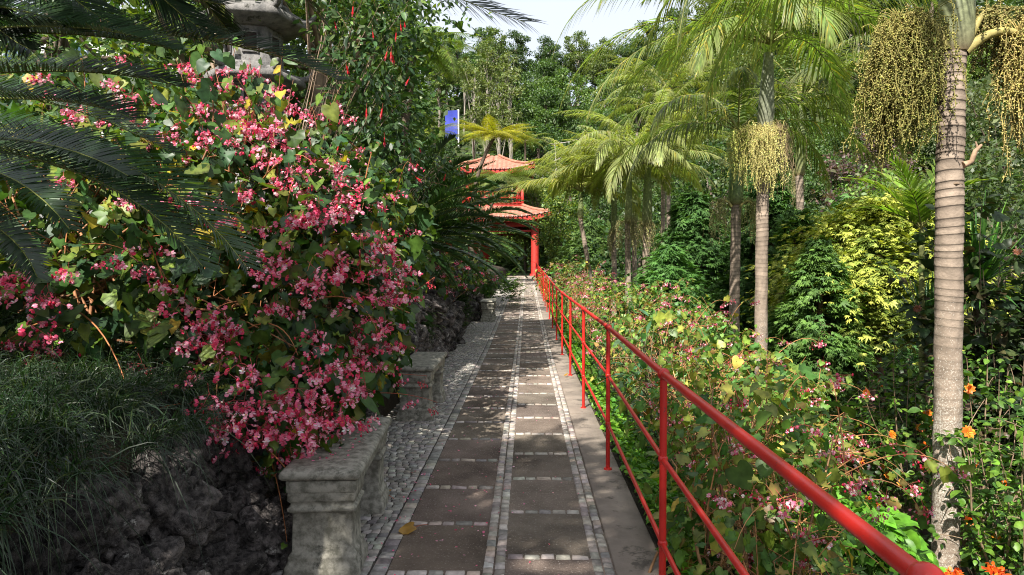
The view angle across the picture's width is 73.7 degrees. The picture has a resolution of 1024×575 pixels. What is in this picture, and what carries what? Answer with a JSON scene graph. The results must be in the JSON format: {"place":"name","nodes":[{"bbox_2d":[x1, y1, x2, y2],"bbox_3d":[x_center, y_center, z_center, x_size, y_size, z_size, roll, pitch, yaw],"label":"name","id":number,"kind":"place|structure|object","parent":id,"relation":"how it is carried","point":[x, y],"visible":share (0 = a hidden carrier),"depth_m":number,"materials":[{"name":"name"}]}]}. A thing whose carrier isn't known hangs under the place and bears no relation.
{"place":"outdoors","nodes":[
{"label":"outdoors","id":0,"kind":"place"},
{"bbox_2d":[386,277,615,574],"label":"path","id":1,"kind":"structure","parent":0,"point":[538,534],"depth_m":4.37,"materials":[{"name":"stone"}]},
{"bbox_2d":[387,277,614,574],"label":"path setts","id":2,"kind":"structure","parent":1,"relation":"on","point":[501,555],"depth_m":4.47,"materials":[{"name":"stone"}]},
{"bbox_2d":[492,269,527,304],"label":"fern","id":3,"kind":"object","parent":1,"relation":"on","point":[507,289],"visible":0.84,"depth_m":20.34,"materials":[{"name":"green plant"}]},
{"bbox_2d":[10,0,1003,105],"label":"sky","id":4,"kind":"structure","parent":0,"point":[556,13],"materials":[{"name":"white"}]},
{"bbox_2d":[0,12,1023,574],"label":"ground","id":5,"kind":"structure","parent":0,"point":[388,406],"depth_m":6.86,"materials":[{"name":"soil"}]},
{"bbox_2d":[1,0,197,195],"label":"broadleaf tree","id":6,"kind":"object","parent":5,"relation":"on","point":[85,46],"visible":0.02,"depth_m":17.35,"materials":[{"name":"green plant"}]},
{"bbox_2d":[0,0,202,218],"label":"broadleaf tree","id":7,"kind":"object","parent":5,"relation":"on","point":[56,44],"visible":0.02,"depth_m":10.17,"materials":[{"name":"green plant"}]},
{"bbox_2d":[0,0,347,285],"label":"cycad","id":8,"kind":"object","parent":5,"relation":"on","point":[104,160],"visible":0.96,"depth_m":2.14,"materials":[{"name":"green plant"}]},
{"bbox_2d":[0,388,382,574],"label":"rock wall","id":9,"kind":"structure","parent":5,"relation":"on","point":[239,526],"depth_m":2.58,"materials":[{"name":"grey stone"}]},
{"bbox_2d":[0,301,322,574],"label":"mondo grass","id":10,"kind":"structure","parent":9,"relation":"on","point":[43,409],"depth_m":2.59,"materials":[{"name":"green plant"}]},
{"bbox_2d":[0,5,447,549],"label":"begonia bush","id":11,"kind":"object","parent":5,"relation":"on","point":[148,301],"visible":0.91,"depth_m":3.97,"materials":[{"name":"pink plant"}]},
{"bbox_2d":[77,0,374,204],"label":"broadleaf tree","id":12,"kind":"object","parent":5,"relation":"on","point":[178,55],"visible":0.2,"depth_m":7.98,"materials":[{"name":"green plant"}]},
{"bbox_2d":[50,0,416,168],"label":"broadleaf tree","id":13,"kind":"object","parent":5,"relation":"on","point":[147,82],"visible":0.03,"depth_m":10.32,"materials":[{"name":"green plant"}]},
{"bbox_2d":[1,220,495,340],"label":"ground cover","id":14,"kind":"object","parent":5,"relation":"on","point":[83,256],"visible":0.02,"depth_m":4.98,"materials":[{"name":"green plant"}]},
{"bbox_2d":[193,0,316,312],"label":"stone lantern","id":15,"kind":"object","parent":5,"relation":"on","point":[277,18],"visible":0.24,"depth_m":6.93,"materials":[{"name":"grey stone"}]},
{"bbox_2d":[0,0,545,60],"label":"cycad","id":16,"kind":"object","parent":5,"relation":"on","point":[12,38],"visible":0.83,"depth_m":2.46,"materials":[{"name":"green plant"}]},
{"bbox_2d":[256,0,435,322],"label":"fuchsia shrub","id":17,"kind":"object","parent":5,"relation":"on","point":[371,134],"visible":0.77,"depth_m":6.51,"materials":[{"name":"green plant"}]},
{"bbox_2d":[288,0,450,231],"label":"broadleaf tree","id":18,"kind":"object","parent":5,"relation":"on","point":[426,88],"visible":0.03,"depth_m":18.05,"materials":[{"name":"green plant"}]},
{"bbox_2d":[284,0,460,237],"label":"broadleaf tree","id":19,"kind":"object","parent":5,"relation":"on","point":[445,113],"depth_m":13.88,"materials":[{"name":"green plant"}]},
{"bbox_2d":[306,121,453,319],"bbox_3d":[-1.507,-0.567,7.077,1.753,2.049,1.569,0,2,1],"label":"fuchsia shrub","id":20,"kind":"object","parent":5,"relation":"on","point":[420,182],"visible":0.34,"depth_m":7.12,"materials":[{"name":"green plant"}]},
{"bbox_2d":[283,0,492,140],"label":"broadleaf tree","id":21,"kind":"object","parent":5,"relation":"on","point":[321,78],"visible":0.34,"depth_m":8.30,"materials":[{"name":"green plant"}]},
{"bbox_2d":[271,277,516,574],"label":"stone paving","id":22,"kind":"structure","parent":5,"relation":"on","point":[476,333],"depth_m":5.33,"materials":[{"name":"grey stone"}]},
{"bbox_2d":[279,417,391,574],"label":"stone bench","id":23,"kind":"object","parent":22,"relation":"on","point":[331,498],"visible":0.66,"depth_m":3.07,"materials":[{"name":"grey stone"}]},
{"bbox_2d":[396,352,447,420],"bbox_3d":[-1.150,0.857,9.995,0.471,0.530,7.748,0,2,-5],"label":"stone bench","id":24,"kind":"object","parent":22,"relation":"on","point":[430,365],"visible":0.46,"depth_m":6.20,"materials":[{"name":"grey stone"}]},
{"bbox_2d":[358,271,465,396],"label":"rock wall","id":25,"kind":"structure","parent":5,"relation":"on","point":[451,319],"depth_m":9.32,"materials":[{"name":"grey stone"}]},
{"bbox_2d":[325,132,513,284],"bbox_3d":[-1.579,-0.782,8.885,3.207,2.332,3.235,0,2,1],"label":"cycad","id":26,"kind":"object","parent":5,"relation":"on","point":[454,226],"visible":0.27,"depth_m":8.61,"materials":[{"name":"green plant"}]},
{"bbox_2d":[370,21,481,181],"bbox_3d":[-1.552,-1.949,11.413,2.242,4.646,2.112,0,2,1],"label":"tree fern","id":27,"kind":"object","parent":5,"relation":"on","point":[443,57],"visible":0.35,"depth_m":11.41,"materials":[{"name":"green plant"}]},
{"bbox_2d":[420,46,459,126],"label":"forest tree","id":28,"kind":"object","parent":5,"relation":"on","point":[442,85],"visible":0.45,"depth_m":92.59,"materials":[{"name":"green plant"}]},
{"bbox_2d":[415,252,500,302],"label":"begonia bush","id":29,"kind":"object","parent":5,"relation":"on","point":[469,279],"visible":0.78,"depth_m":11.23,"materials":[{"name":"green plant"}]},
{"bbox_2d":[450,261,489,321],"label":"rock wall","id":30,"kind":"structure","parent":5,"relation":"on","point":[476,300],"depth_m":16.23,"materials":[{"name":"grey stone"}]},
{"bbox_2d":[459,66,488,142],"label":"forest tree","id":31,"kind":"object","parent":5,"relation":"on","point":[471,84],"visible":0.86,"depth_m":83.19,"materials":[{"name":"green plant"}]},
{"bbox_2d":[408,152,542,280],"bbox_3d":[-1.400,-1.135,13.196,3.994,2.702,3.754,0,2,1],"label":"cycad","id":32,"kind":"object","parent":5,"relation":"on","point":[481,222],"visible":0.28,"depth_m":12.54,"materials":[{"name":"green plant"}]},
{"bbox_2d":[474,26,513,81],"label":"forest tree","id":33,"kind":"object","parent":5,"relation":"on","point":[483,47],"visible":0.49,"depth_m":100.54,"materials":[{"name":"green plant"}]},
{"bbox_2d":[451,114,538,260],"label":"tree fern","id":34,"kind":"object","parent":5,"relation":"on","point":[507,132],"visible":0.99,"depth_m":29.59,"materials":[{"name":"green plant"}]},
{"bbox_2d":[449,154,551,279],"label":"garden pavilion","id":35,"kind":"structure","parent":5,"relation":"on","point":[502,163],"depth_m":46.86,"materials":[{"name":"wood"}]},
{"bbox_2d":[462,166,553,256],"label":"tree fern","id":36,"kind":"object","parent":5,"relation":"on","point":[508,177],"visible":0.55,"depth_m":35.34,"materials":[{"name":"green plant"}]},
{"bbox_2d":[494,69,525,157],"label":"forest tree","id":37,"kind":"object","parent":5,"relation":"on","point":[506,88],"visible":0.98,"depth_m":82.86,"materials":[{"name":"green plant"}]},
{"bbox_2d":[505,29,531,82],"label":"forest tree","id":38,"kind":"object","parent":5,"relation":"on","point":[518,51],"visible":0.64,"depth_m":111.01,"materials":[{"name":"green plant"}]},
{"bbox_2d":[500,102,556,160],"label":"forest tree","id":39,"kind":"object","parent":5,"relation":"on","point":[540,116],"visible":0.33,"depth_m":85.73,"materials":[{"name":"green plant"}]},
{"bbox_2d":[500,156,569,271],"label":"broadleaf tree","id":40,"kind":"object","parent":5,"relation":"on","point":[534,198],"visible":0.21,"depth_m":51.34,"materials":[{"name":"green plant"}]},
{"bbox_2d":[508,119,569,178],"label":"forest tree","id":41,"kind":"object","parent":5,"relation":"on","point":[541,127],"visible":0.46,"depth_m":78.36,"materials":[{"name":"green plant"}]},
{"bbox_2d":[521,58,562,99],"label":"forest tree","id":42,"kind":"object","parent":5,"relation":"on","point":[542,66],"visible":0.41,"depth_m":102.24,"materials":[{"name":"green plant"}]},
{"bbox_2d":[517,85,572,156],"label":"forest tree","id":43,"kind":"object","parent":5,"relation":"on","point":[544,92],"visible":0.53,"depth_m":87.90,"materials":[{"name":"green plant"}]},
{"bbox_2d":[529,185,590,274],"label":"broadleaf tree","id":44,"kind":"object","parent":5,"relation":"on","point":[560,210],"visible":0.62,"depth_m":38.98,"materials":[{"name":"green plant"}]},
{"bbox_2d":[539,278,594,356],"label":"ground cover","id":45,"kind":"object","parent":5,"relation":"on","point":[575,338],"visible":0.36,"depth_m":14.41,"materials":[{"name":"green plant"}]},
{"bbox_2d":[531,250,603,303],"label":"begonia bush","id":46,"kind":"object","parent":5,"relation":"on","point":[562,268],"visible":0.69,"depth_m":24.83,"materials":[{"name":"green plant"}]},
{"bbox_2d":[550,68,597,124],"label":"forest tree","id":47,"kind":"object","parent":5,"relation":"on","point":[562,81],"visible":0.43,"depth_m":97.09,"materials":[{"name":"green plant"}]},
{"bbox_2d":[561,30,595,105],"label":"forest tree","id":48,"kind":"object","parent":5,"relation":"on","point":[575,56],"visible":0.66,"depth_m":111.51,"materials":[{"name":"green plant"}]},
{"bbox_2d":[562,101,605,147],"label":"forest tree","id":49,"kind":"object","parent":5,"relation":"on","point":[573,125],"visible":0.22,"depth_m":85.71,"materials":[{"name":"green plant"}]},
{"bbox_2d":[495,130,673,311],"bbox_3d":[2.335,-1.812,23.017,5.209,6.336,4.885,-1,2,-38],"label":"palm tree","id":50,"kind":"object","parent":5,"relation":"on","point":[581,181],"visible":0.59,"depth_m":22.83,"materials":[{"name":"green plant"}]},
{"bbox_2d":[548,216,632,308],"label":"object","id":51,"kind":"object","parent":5,"relation":"on","point":[593,229],"visible":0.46,"depth_m":33.22,"materials":[{"name":"green plant"}]},
{"bbox_2d":[546,261,637,339],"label":"begonia bush","id":52,"kind":"object","parent":5,"relation":"on","point":[578,283],"visible":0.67,"depth_m":16.75,"materials":[{"name":"green plant"}]},
{"bbox_2d":[533,277,667,574],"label":"kerb","id":53,"kind":"structure","parent":5,"relation":"on","point":[631,546],"depth_m":4.31,"materials":[{"name":"concrete"}]},
{"bbox_2d":[534,262,944,574],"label":"metal railing","id":54,"kind":"object","parent":53,"relation":"on","point":[894,556],"visible":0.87,"depth_m":2.20,"materials":[{"name":"red metal"}]},
{"bbox_2d":[567,106,638,145],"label":"forest tree","id":55,"kind":"object","parent":5,"relation":"on","point":[606,108],"visible":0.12,"depth_m":81.07,"materials":[{"name":"green plant"}]},
{"bbox_2d":[583,195,623,227],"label":"forest tree","id":56,"kind":"object","parent":5,"relation":"on","point":[598,212],"visible":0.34,"depth_m":64.20,"materials":[{"name":"green plant"}]},
{"bbox_2d":[581,69,645,127],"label":"forest tree","id":57,"kind":"object","parent":5,"relation":"on","point":[599,83],"visible":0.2,"depth_m":89.99,"materials":[{"name":"green plant"}]},
{"bbox_2d":[530,121,711,323],"bbox_3d":[3.701,-2.026,23.880,6.209,7.102,4.869,0,2,1],"label":"palm tree","id":58,"kind":"object","parent":5,"relation":"on","point":[612,245],"visible":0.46,"depth_m":23.82,"materials":[{"name":"green plant"}]},
{"bbox_2d":[527,93,715,331],"bbox_3d":[3.338,-1.906,20.866,5.795,7.510,5.851,0,2,1],"label":"palm tree","id":59,"kind":"object","parent":5,"relation":"on","point":[628,225],"visible":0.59,"depth_m":20.80,"materials":[{"name":"green plant"}]},
{"bbox_2d":[558,211,700,308],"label":"broadleaf tree","id":60,"kind":"object","parent":5,"relation":"on","point":[622,264],"visible":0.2,"depth_m":32.44,"materials":[{"name":"green plant"}]},
{"bbox_2d":[611,61,657,136],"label":"forest tree","id":61,"kind":"object","parent":5,"relation":"on","point":[636,94],"visible":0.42,"depth_m":81.03,"materials":[{"name":"green plant"}]},
{"bbox_2d":[560,120,716,294],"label":"palm tree","id":62,"kind":"object","parent":5,"relation":"on","point":[634,263],"visible":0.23,"depth_m":25.79,"materials":[{"name":"green plant"}]},
{"bbox_2d":[554,80,732,352],"bbox_3d":[3.865,-1.682,19.899,5.497,7.604,6.236,0,2,1],"label":"palm tree","id":63,"kind":"object","parent":5,"relation":"on","point":[647,224],"visible":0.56,"depth_m":19.73,"materials":[{"name":"green plant"}]},
{"bbox_2d":[559,273,727,383],"bbox_3d":[2.226,0.742,11.478,2.839,1.966,3.918,0,2,1],"label":"begonia bush","id":64,"kind":"object","parent":5,"relation":"on","point":[635,290],"visible":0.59,"depth_m":11.24,"materials":[{"name":"green plant"}]},
{"bbox_2d":[563,340,728,574],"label":"ground cover","id":65,"kind":"object","parent":5,"relation":"on","point":[643,470],"visible":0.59,"depth_m":4.91,"materials":[{"name":"green plant"}]},
{"bbox_2d":[597,309,706,447],"bbox_3d":[1.234,0.875,6.041,1.008,1.352,0.825,1,2,32],"label":"oleander shrub","id":66,"kind":"object","parent":5,"relation":"on","point":[641,364],"visible":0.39,"depth_m":6.05,"materials":[{"name":"green plant"}]},
{"bbox_2d":[582,54,750,241],"bbox_3d":[6.180,-3.546,27.216,5.893,11.208,6.590,-1,2,-40],"label":"palm tree","id":67,"kind":"object","parent":5,"relation":"on","point":[646,102],"visible":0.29,"depth_m":26.68,"materials":[{"name":"green plant"}]},
{"bbox_2d":[613,244,727,375],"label":"conifer tree","id":68,"kind":"object","parent":5,"relation":"on","point":[671,264],"visible":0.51,"depth_m":12.25,"materials":[{"name":"green plant"}]},
{"bbox_2d":[590,28,750,230],"bbox_3d":[6.960,-4.398,30.907,6.830,12.398,6.517,2,2,42],"label":"palm tree","id":69,"kind":"object","parent":5,"relation":"on","point":[668,202],"visible":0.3,"depth_m":30.41,"materials":[{"name":"green plant"}]},
{"bbox_2d":[616,183,747,356],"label":"tree","id":70,"kind":"object","parent":5,"relation":"on","point":[689,225],"visible":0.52,"depth_m":18.33,"materials":[{"name":"green plant"}]},
{"bbox_2d":[575,290,789,442],"bbox_3d":[1.932,0.989,7.959,2.390,1.897,3.007,0,2,1],"label":"begonia bush","id":71,"kind":"object","parent":5,"relation":"on","point":[664,319],"visible":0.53,"depth_m":7.78,"materials":[{"name":"green plant"}]},
{"bbox_2d":[417,0,1020,274],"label":"hill undergrowth","id":72,"kind":"object","parent":5,"relation":"on","point":[982,4],"visible":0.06,"depth_m":74.95,"materials":[{"name":"green plant"}]},
{"bbox_2d":[632,104,813,254],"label":"broadleaf tree","id":73,"kind":"object","parent":5,"relation":"on","point":[676,192],"visible":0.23,"depth_m":43.04,"materials":[{"name":"green plant"}]},
{"bbox_2d":[717,47,761,110],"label":"forest tree","id":74,"kind":"object","parent":5,"relation":"on","point":[742,59],"visible":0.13,"depth_m":73.86,"materials":[{"name":"green plant"}]},
{"bbox_2d":[600,66,885,416],"bbox_3d":[4.579,-0.760,14.140,5.564,6.904,4.290,0,2,1],"label":"palm tree","id":75,"kind":"object","parent":5,"relation":"on","point":[734,200],"visible":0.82,"depth_m":13.75,"materials":[{"name":"green plant"}]},
{"bbox_2d":[551,0,937,426],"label":"palm tree","id":76,"kind":"object","parent":5,"relation":"on","point":[766,142],"visible":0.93,"depth_m":11.46,"materials":[{"name":"green plant"}]},
{"bbox_2d":[693,169,796,386],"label":"conifer tree","id":77,"kind":"object","parent":5,"relation":"on","point":[777,208],"visible":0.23,"depth_m":16.46,"materials":[{"name":"green plant"}]},
{"bbox_2d":[604,309,922,574],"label":"begonia bush","id":78,"kind":"object","parent":5,"relation":"on","point":[642,405],"visible":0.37,"depth_m":4.70,"materials":[{"name":"green plant"}]},
{"bbox_2d":[555,297,1021,574],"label":"ground cover","id":79,"kind":"object","parent":5,"relation":"on","point":[858,569],"visible":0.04,"depth_m":7.10,"materials":[{"name":"green plant"}]},
{"bbox_2d":[668,339,916,486],"bbox_3d":[2.425,1.352,6.318,1.931,1.707,2.242,0,2,1],"label":"begonia bush","id":80,"kind":"object","parent":5,"relation":"on","point":[909,443],"visible":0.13,"depth_m":6.10,"materials":[{"name":"green plant"}]},
{"bbox_2d":[740,205,848,421],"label":"conifer tree","id":81,"kind":"object","parent":5,"relation":"on","point":[790,219],"visible":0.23,"depth_m":15.18,"materials":[{"name":"green plant"}]},
{"bbox_2d":[679,0,937,209],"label":"palm tree","id":82,"kind":"object","parent":5,"relation":"on","point":[802,84],"visible":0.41,"depth_m":16.22,"materials":[{"name":"green plant"}]},
{"bbox_2d":[642,357,976,574],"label":"begonia bush","id":83,"kind":"object","parent":5,"relation":"on","point":[767,522],"visible":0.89,"depth_m":3.01,"materials":[{"name":"green plant"}]},
{"bbox_2d":[616,120,1022,421],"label":"ground cover","id":84,"kind":"object","parent":5,"relation":"on","point":[905,379],"visible":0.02,"depth_m":18.30,"materials":[{"name":"green plant"}]},
{"bbox_2d":[767,235,882,423],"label":"conifer tree","id":85,"kind":"object","parent":5,"relation":"on","point":[817,261],"visible":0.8,"depth_m":12.54,"materials":[{"name":"green plant"}]},
{"bbox_2d":[789,155,871,221],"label":"forest tree","id":86,"kind":"object","parent":5,"relation":"on","point":[809,183],"visible":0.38,"depth_m":52.30,"materials":[{"name":"green plant"}]},
{"bbox_2d":[643,0,1023,571],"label":"palm tree","id":87,"kind":"object","parent":5,"relation":"on","point":[901,69],"visible":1,"depth_m":5.85,"materials":[{"name":"green plant"}]},
{"bbox_2d":[788,486,897,571],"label":"hosta plant","id":88,"kind":"object","parent":5,"relation":"on","point":[806,508],"visible":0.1,"depth_m":5.03,"materials":[{"name":"green plant"}]},
{"bbox_2d":[807,125,884,194],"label":"forest tree","id":89,"kind":"object","parent":5,"relation":"on","point":[823,149],"visible":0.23,"depth_m":55.99,"materials":[{"name":"green plant"}]},
{"bbox_2d":[836,0,888,52],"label":"forest tree","id":90,"kind":"object","parent":5,"relation":"on","point":[871,7],"visible":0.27,"depth_m":73.01,"materials":[{"name":"green plant"}]},
{"bbox_2d":[814,192,918,380],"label":"conifer tree","id":91,"kind":"object","parent":5,"relation":"on","point":[911,357],"visible":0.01,"depth_m":19.01,"materials":[{"name":"green plant"}]},
{"bbox_2d":[819,227,918,420],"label":"conifer tree","id":92,"kind":"object","parent":5,"relation":"on","point":[865,244],"visible":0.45,"depth_m":12.58,"materials":[{"name":"green plant"}]},
{"bbox_2d":[811,121,928,211],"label":"broadleaf tree","id":93,"kind":"object","parent":5,"relation":"on","point":[831,169],"visible":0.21,"depth_m":33.26,"materials":[{"name":"green plant"}]},
{"bbox_2d":[810,496,932,574],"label":"hosta plant","id":94,"kind":"object","parent":5,"relation":"on","point":[912,543],"visible":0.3,"depth_m":4.77,"materials":[{"name":"green plant"}]},
{"bbox_2d":[831,357,923,504],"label":"hibiscus shrub","id":95,"kind":"object","parent":5,"relation":"on","point":[884,411],"visible":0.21,"depth_m":9.57,"materials":[{"name":"green plant"}]},
{"bbox_2d":[740,185,1022,426],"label":"conifer tree","id":96,"kind":"object","parent":5,"relation":"on","point":[844,229],"visible":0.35,"depth_m":13.19,"materials":[{"name":"yellow plant"}]},
{"bbox_2d":[822,162,979,357],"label":"broadleaf tree","id":97,"kind":"object","parent":5,"relation":"on","point":[863,188],"visible":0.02,"depth_m":25.95,"materials":[{"name":"green plant"}]},
{"bbox_2d":[840,152,990,489],"bbox_3d":[5.380,0.524,9.403,1.677,5.146,1.588,0,2,1],"label":"young palm","id":98,"kind":"object","parent":5,"relation":"on","point":[916,198],"visible":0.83,"depth_m":9.30,"materials":[{"name":"green plant"}]},
{"bbox_2d":[831,334,1003,528],"bbox_3d":[4.862,1.735,8.259,1.875,2.457,1.563,0,2,1],"label":"hibiscus shrub","id":99,"kind":"object","parent":5,"relation":"on","point":[884,471],"visible":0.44,"depth_m":8.28,"materials":[{"name":"green plant"}]},
{"bbox_2d":[876,261,972,481],"bbox_3d":[6.350,1.267,10.312,2.016,3.547,1.822,1,2,31],"label":"yucca plant","id":100,"kind":"object","parent":5,"relation":"on","point":[930,294],"visible":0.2,"depth_m":10.36,"materials":[{"name":"green plant"}]},
{"bbox_2d":[856,191,1023,517],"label":"leaved shrub","id":101,"kind":"object","parent":5,"relation":"on","point":[1008,306],"visible":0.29,"depth_m":8.58,"materials":[{"name":"green plant"}]},
{"bbox_2d":[891,170,1023,399],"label":"yucca plant","id":102,"kind":"object","parent":5,"relation":"on","point":[990,272],"visible":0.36,"depth_m":8.90,"materials":[{"name":"green plant"}]},
{"bbox_2d":[897,274,1023,530],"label":"leaved shrub","id":103,"kind":"object","parent":5,"relation":"on","point":[982,341],"visible":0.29,"depth_m":8.07,"materials":[{"name":"green plant"}]},
{"bbox_2d":[900,344,1023,574],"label":"hibiscus shrub","id":104,"kind":"object","parent":5,"relation":"on","point":[968,388],"visible":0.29,"depth_m":6.70,"materials":[{"name":"green plant"}]},
{"bbox_2d":[915,76,1023,237],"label":"broadleaf tree","id":105,"kind":"object","parent":5,"relation":"on","point":[972,95],"visible":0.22,"depth_m":30.37,"materials":[{"name":"green plant"}]},
{"bbox_2d":[926,392,1023,574],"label":"hibiscus shrub","id":106,"kind":"object","parent":5,"relation":"on","point":[996,540],"visible":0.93,"depth_m":5.60,"materials":[{"name":"green plant"}]},
{"bbox_2d":[934,137,1023,322],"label":"broadleaf tree","id":107,"kind":"object","parent":5,"relation":"on","point":[1006,187],"visible":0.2,"depth_m":21.31,"materials":[{"name":"green plant"}]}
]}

